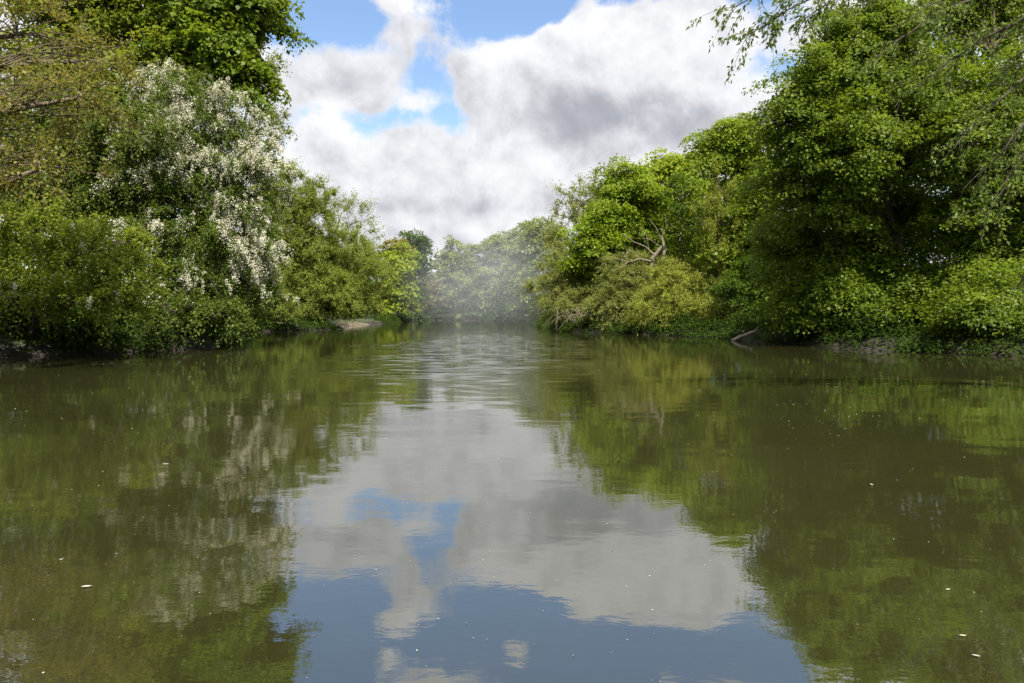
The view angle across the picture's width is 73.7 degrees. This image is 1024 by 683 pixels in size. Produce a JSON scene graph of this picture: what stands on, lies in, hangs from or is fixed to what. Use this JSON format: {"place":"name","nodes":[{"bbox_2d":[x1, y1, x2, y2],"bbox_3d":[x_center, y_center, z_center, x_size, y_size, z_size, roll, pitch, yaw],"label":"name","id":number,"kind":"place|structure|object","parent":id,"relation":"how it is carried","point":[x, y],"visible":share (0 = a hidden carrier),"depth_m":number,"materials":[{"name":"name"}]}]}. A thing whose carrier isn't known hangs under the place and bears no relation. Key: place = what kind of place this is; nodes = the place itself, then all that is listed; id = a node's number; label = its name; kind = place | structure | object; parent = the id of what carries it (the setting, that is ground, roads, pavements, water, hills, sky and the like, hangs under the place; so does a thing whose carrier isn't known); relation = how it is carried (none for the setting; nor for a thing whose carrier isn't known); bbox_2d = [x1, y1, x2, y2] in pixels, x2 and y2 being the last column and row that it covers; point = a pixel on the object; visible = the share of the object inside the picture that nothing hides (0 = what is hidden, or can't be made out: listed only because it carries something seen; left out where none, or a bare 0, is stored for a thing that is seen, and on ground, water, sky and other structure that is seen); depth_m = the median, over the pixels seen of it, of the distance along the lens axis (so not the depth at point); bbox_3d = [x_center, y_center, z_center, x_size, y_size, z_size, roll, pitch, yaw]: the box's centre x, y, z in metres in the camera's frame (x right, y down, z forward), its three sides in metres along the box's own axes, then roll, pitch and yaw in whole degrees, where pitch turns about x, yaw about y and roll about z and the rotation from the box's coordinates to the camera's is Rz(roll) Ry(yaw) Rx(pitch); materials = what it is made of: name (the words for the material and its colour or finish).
{"place":"outdoors","nodes":[
{"label":"outdoors","id":0,"kind":"place"},
{"bbox_2d":[332,321,369,326],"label":"sand bank","id":1,"kind":"structure","parent":0,"point":[347,324],"depth_m":121.46,"materials":[{"name":"beige sand"}]},
{"bbox_2d":[0,321,1023,682],"bbox_3d":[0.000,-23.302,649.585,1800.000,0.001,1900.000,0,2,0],"label":"river water","id":2,"kind":"structure","parent":0,"point":[508,501],"depth_m":6.61,"materials":[{"name":"green liquid"}]},
{"bbox_2d":[32,364,1019,681],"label":"petal debris","id":3,"kind":"object","parent":2,"relation":"on","point":[542,610],"visible":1,"depth_m":6.52,"materials":[{"name":"white plant"}]},
{"bbox_2d":[731,326,766,340],"bbox_3d":[17.873,-0.707,50.379,3.274,1.522,0.819,0,2,-11],"label":"log","id":4,"kind":"object","parent":2,"relation":"in","point":[738,337],"visible":0.59,"depth_m":50.44,"materials":[{"name":"grey wood"}]},
{"bbox_2d":[0,283,1023,357],"bbox_3d":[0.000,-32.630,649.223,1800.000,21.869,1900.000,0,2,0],"label":"ground","id":5,"kind":"structure","parent":0,"point":[8,344],"depth_m":37.27,"materials":[{"name":"brown soil"}]},
{"bbox_2d":[0,297,75,344],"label":"shrub","id":6,"kind":"object","parent":5,"relation":"on","point":[14,314],"visible":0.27,"depth_m":32.62,"materials":[{"name":"green plant"}]},
{"bbox_2d":[0,290,103,327],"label":"shrub","id":7,"kind":"object","parent":5,"relation":"on","point":[70,308],"visible":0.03,"depth_m":38.39,"materials":[{"name":"green plant"}]},
{"bbox_2d":[0,0,159,230],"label":"oak tree","id":8,"kind":"object","parent":5,"relation":"on","point":[14,63],"visible":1,"depth_m":22.64,"materials":[{"name":"green plant"}]},
{"bbox_2d":[16,307,152,352],"bbox_3d":[-20.612,-0.579,33.095,6.062,2.173,4.240,0,2,0],"label":"shrub","id":9,"kind":"object","parent":5,"relation":"on","point":[118,335],"visible":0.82,"depth_m":32.38,"materials":[{"name":"green plant"}]},
{"bbox_2d":[0,180,183,348],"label":"hawthorn tree","id":10,"kind":"object","parent":5,"relation":"on","point":[84,239],"visible":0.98,"depth_m":29.09,"materials":[{"name":"green plant"}]},
{"bbox_2d":[0,66,200,317],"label":"hawthorn tree","id":11,"kind":"object","parent":5,"relation":"on","point":[84,181],"visible":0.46,"depth_m":36.97,"materials":[{"name":"green plant"}]},
{"bbox_2d":[0,0,213,252],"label":"broadleaf tree","id":12,"kind":"object","parent":5,"relation":"on","point":[107,13],"visible":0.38,"depth_m":46.62,"materials":[{"name":"green plant"}]},
{"bbox_2d":[73,279,171,334],"bbox_3d":[-22.891,-1.871,39.869,6.800,3.878,4.927,0,2,0],"label":"shrub","id":13,"kind":"object","parent":5,"relation":"on","point":[121,322],"visible":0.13,"depth_m":38.94,"materials":[{"name":"green plant"}]},
{"bbox_2d":[90,57,299,351],"bbox_3d":[-18.297,-8.069,39.139,11.764,16.866,10.078,2,3,44],"label":"hawthorn tree","id":14,"kind":"object","parent":5,"relation":"on","point":[200,168],"visible":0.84,"depth_m":38.14,"materials":[{"name":"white plant"}]},
{"bbox_2d":[0,65,390,319],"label":"woodland","id":15,"kind":"object","parent":5,"relation":"on","point":[177,275],"visible":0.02,"depth_m":49.38,"materials":[{"name":"green plant"}]},
{"bbox_2d":[0,301,409,356],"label":"undergrowth","id":16,"kind":"object","parent":5,"relation":"on","point":[395,317],"visible":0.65,"depth_m":42.86,"materials":[{"name":"green plant"}]},
{"bbox_2d":[118,0,317,335],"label":"sycamore tree","id":17,"kind":"object","parent":5,"relation":"on","point":[224,35],"visible":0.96,"depth_m":45.79,"materials":[{"name":"green plant"}]},
{"bbox_2d":[212,296,275,342],"bbox_3d":[-18.123,-1.117,46.102,4.374,4.302,3.384,0,2,0],"label":"shrub","id":18,"kind":"object","parent":5,"relation":"on","point":[257,316],"visible":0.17,"depth_m":45.89,"materials":[{"name":"green plant"}]},
{"bbox_2d":[221,44,296,269],"bbox_3d":[-21.434,-12.985,57.455,6.883,24.629,6.246,-2,3,-39],"label":"ash tree","id":19,"kind":"object","parent":5,"relation":"on","point":[274,116],"visible":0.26,"depth_m":57.25,"materials":[{"name":"green plant"}]},
{"bbox_2d":[242,255,307,326],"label":"willow shrub","id":20,"kind":"object","parent":5,"relation":"on","point":[293,309],"visible":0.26,"depth_m":78.30,"materials":[{"name":"green plant"}]},
{"bbox_2d":[234,155,347,321],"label":"willow tree","id":21,"kind":"object","parent":5,"relation":"on","point":[302,211],"visible":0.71,"depth_m":87.63,"materials":[{"name":"green plant"}]},
{"bbox_2d":[263,221,402,329],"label":"willow tree","id":22,"kind":"object","parent":5,"relation":"on","point":[343,289],"visible":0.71,"depth_m":89.27,"materials":[{"name":"green plant"}]},
{"bbox_2d":[304,187,388,316],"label":"ash tree","id":23,"kind":"object","parent":5,"relation":"on","point":[347,208],"visible":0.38,"depth_m":103.20,"materials":[{"name":"green plant"}]},
{"bbox_2d":[368,240,424,317],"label":"maple tree","id":24,"kind":"object","parent":5,"relation":"on","point":[402,300],"visible":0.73,"depth_m":169.99,"materials":[{"name":"green plant"}]},
{"bbox_2d":[374,237,423,261],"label":"oak tree","id":25,"kind":"object","parent":5,"relation":"on","point":[392,241],"visible":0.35,"depth_m":179.43,"materials":[{"name":"green plant"}]},
{"bbox_2d":[394,228,437,314],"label":"broadleaf tree","id":26,"kind":"object","parent":5,"relation":"on","point":[421,244],"visible":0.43,"depth_m":190.17,"materials":[{"name":"green plant"}]},
{"bbox_2d":[419,277,451,315],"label":"shrub","id":27,"kind":"object","parent":5,"relation":"on","point":[431,305],"visible":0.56,"depth_m":240.52,"materials":[{"name":"green plant"}]},
{"bbox_2d":[361,295,534,320],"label":"undergrowth","id":28,"kind":"object","parent":5,"relation":"on","point":[488,316],"visible":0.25,"depth_m":225.52,"materials":[{"name":"green plant"}]},
{"bbox_2d":[424,234,474,313],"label":"broadleaf tree","id":29,"kind":"object","parent":5,"relation":"on","point":[451,257],"visible":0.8,"depth_m":243.05,"materials":[{"name":"green plant"}]},
{"bbox_2d":[450,242,495,310],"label":"broadleaf tree","id":30,"kind":"object","parent":5,"relation":"on","point":[470,258],"visible":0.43,"depth_m":245.52,"materials":[{"name":"green plant"}]},
{"bbox_2d":[372,265,583,313],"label":"woodland","id":31,"kind":"object","parent":5,"relation":"on","point":[490,292],"visible":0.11,"depth_m":239.35,"materials":[{"name":"green plant"}]},
{"bbox_2d":[467,230,523,309],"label":"broadleaf tree","id":32,"kind":"object","parent":5,"relation":"on","point":[495,243],"visible":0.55,"depth_m":241.72,"materials":[{"name":"green plant"}]},
{"bbox_2d":[495,219,538,314],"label":"broadleaf tree","id":33,"kind":"object","parent":5,"relation":"on","point":[518,255],"visible":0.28,"depth_m":229.50,"materials":[{"name":"green plant"}]},
{"bbox_2d":[505,216,570,314],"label":"broadleaf tree","id":34,"kind":"object","parent":5,"relation":"on","point":[530,236],"visible":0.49,"depth_m":162.16,"materials":[{"name":"green plant"}]},
{"bbox_2d":[542,302,601,329],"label":"shrub","id":35,"kind":"object","parent":5,"relation":"on","point":[569,316],"visible":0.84,"depth_m":76.35,"materials":[{"name":"green plant"}]},
{"bbox_2d":[534,165,610,287],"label":"broadleaf tree","id":36,"kind":"object","parent":5,"relation":"on","point":[574,205],"visible":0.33,"depth_m":100.43,"materials":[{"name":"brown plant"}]},
{"bbox_2d":[519,246,627,330],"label":"willow tree","id":37,"kind":"object","parent":5,"relation":"on","point":[565,295],"visible":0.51,"depth_m":80.68,"materials":[{"name":"green plant"}]},
{"bbox_2d":[554,153,675,315],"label":"maple tree","id":38,"kind":"object","parent":5,"relation":"on","point":[626,204],"visible":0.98,"depth_m":79.13,"materials":[{"name":"green plant"}]},
{"bbox_2d":[576,248,674,332],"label":"willow shrub","id":39,"kind":"object","parent":5,"relation":"on","point":[621,295],"visible":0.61,"depth_m":72.65,"materials":[{"name":"green plant"}]},
{"bbox_2d":[614,216,666,291],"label":"dead tree","id":40,"kind":"object","parent":5,"relation":"on","point":[654,255],"visible":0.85,"depth_m":71.83,"materials":[{"name":"grey wood"}]},
{"bbox_2d":[624,147,726,272],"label":"broadleaf tree","id":41,"kind":"object","parent":5,"relation":"on","point":[666,165],"visible":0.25,"depth_m":87.40,"materials":[{"name":"green plant"}]},
{"bbox_2d":[656,171,704,261],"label":"sycamore tree","id":42,"kind":"object","parent":5,"relation":"on","point":[678,207],"visible":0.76,"depth_m":77.39,"materials":[{"name":"green plant"}]},
{"bbox_2d":[620,254,747,334],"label":"willow shrub","id":43,"kind":"object","parent":5,"relation":"on","point":[679,294],"visible":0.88,"depth_m":65.82,"materials":[{"name":"green plant"}]},
{"bbox_2d":[687,150,748,324],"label":"poplar tree","id":44,"kind":"object","parent":5,"relation":"on","point":[708,211],"visible":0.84,"depth_m":65.20,"materials":[{"name":"green plant"}]},
{"bbox_2d":[677,112,783,306],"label":"sycamore tree","id":45,"kind":"object","parent":5,"relation":"on","point":[725,142],"visible":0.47,"depth_m":66.11,"materials":[{"name":"green plant"}]},
{"bbox_2d":[708,235,789,328],"bbox_3d":[21.499,-5.251,59.276,8.684,9.060,7.514,0,2,0],"label":"shrub","id":46,"kind":"object","parent":5,"relation":"on","point":[737,284],"visible":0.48,"depth_m":59.47,"materials":[{"name":"green plant"}]},
{"bbox_2d":[526,306,1023,356],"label":"undergrowth","id":47,"kind":"object","parent":5,"relation":"on","point":[682,326],"visible":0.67,"depth_m":40.16,"materials":[{"name":"green plant"}]},
{"bbox_2d":[787,326,802,340],"bbox_3d":[18.369,-0.564,43.989,1.456,1.134,1.242,0,2,0],"label":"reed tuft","id":48,"kind":"object","parent":5,"relation":"on","point":[795,337],"visible":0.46,"depth_m":43.88,"materials":[{"name":"green plant"}]},
{"bbox_2d":[580,28,1023,318],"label":"woodland","id":49,"kind":"object","parent":5,"relation":"on","point":[694,247],"visible":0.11,"depth_m":70.22,"materials":[{"name":"green plant"}]},
{"bbox_2d":[686,0,1023,316],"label":"willow tree","id":50,"kind":"object","parent":5,"relation":"on","point":[960,10],"visible":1,"depth_m":14.06,"materials":[{"name":"green plant"}]},
{"bbox_2d":[725,0,990,341],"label":"sycamore tree","id":51,"kind":"object","parent":5,"relation":"on","point":[854,188],"visible":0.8,"depth_m":38.59,"materials":[{"name":"green plant"}]},
{"bbox_2d":[905,296,967,331],"bbox_3d":[25.245,-1.513,39.978,5.774,3.194,4.615,0,2,0],"label":"shrub","id":52,"kind":"object","parent":5,"relation":"on","point":[941,324],"visible":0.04,"depth_m":38.94,"materials":[{"name":"green plant"}]},
{"bbox_2d":[894,0,1023,338],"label":"alder tree","id":53,"kind":"object","parent":5,"relation":"on","point":[991,278],"visible":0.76,"depth_m":36.01,"materials":[{"name":"green plant"}]},
{"bbox_2d":[956,302,1019,333],"bbox_3d":[26.937,-1.359,36.781,5.678,3.650,4.401,0,2,0],"label":"shrub","id":54,"kind":"object","parent":5,"relation":"on","point":[977,327],"visible":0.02,"depth_m":37.10,"materials":[{"name":"green plant"}]},
{"bbox_2d":[0,0,1023,286],"label":"sky","id":55,"kind":"structure","parent":0,"point":[459,117],"materials":[{"name":"white"}]}
]}

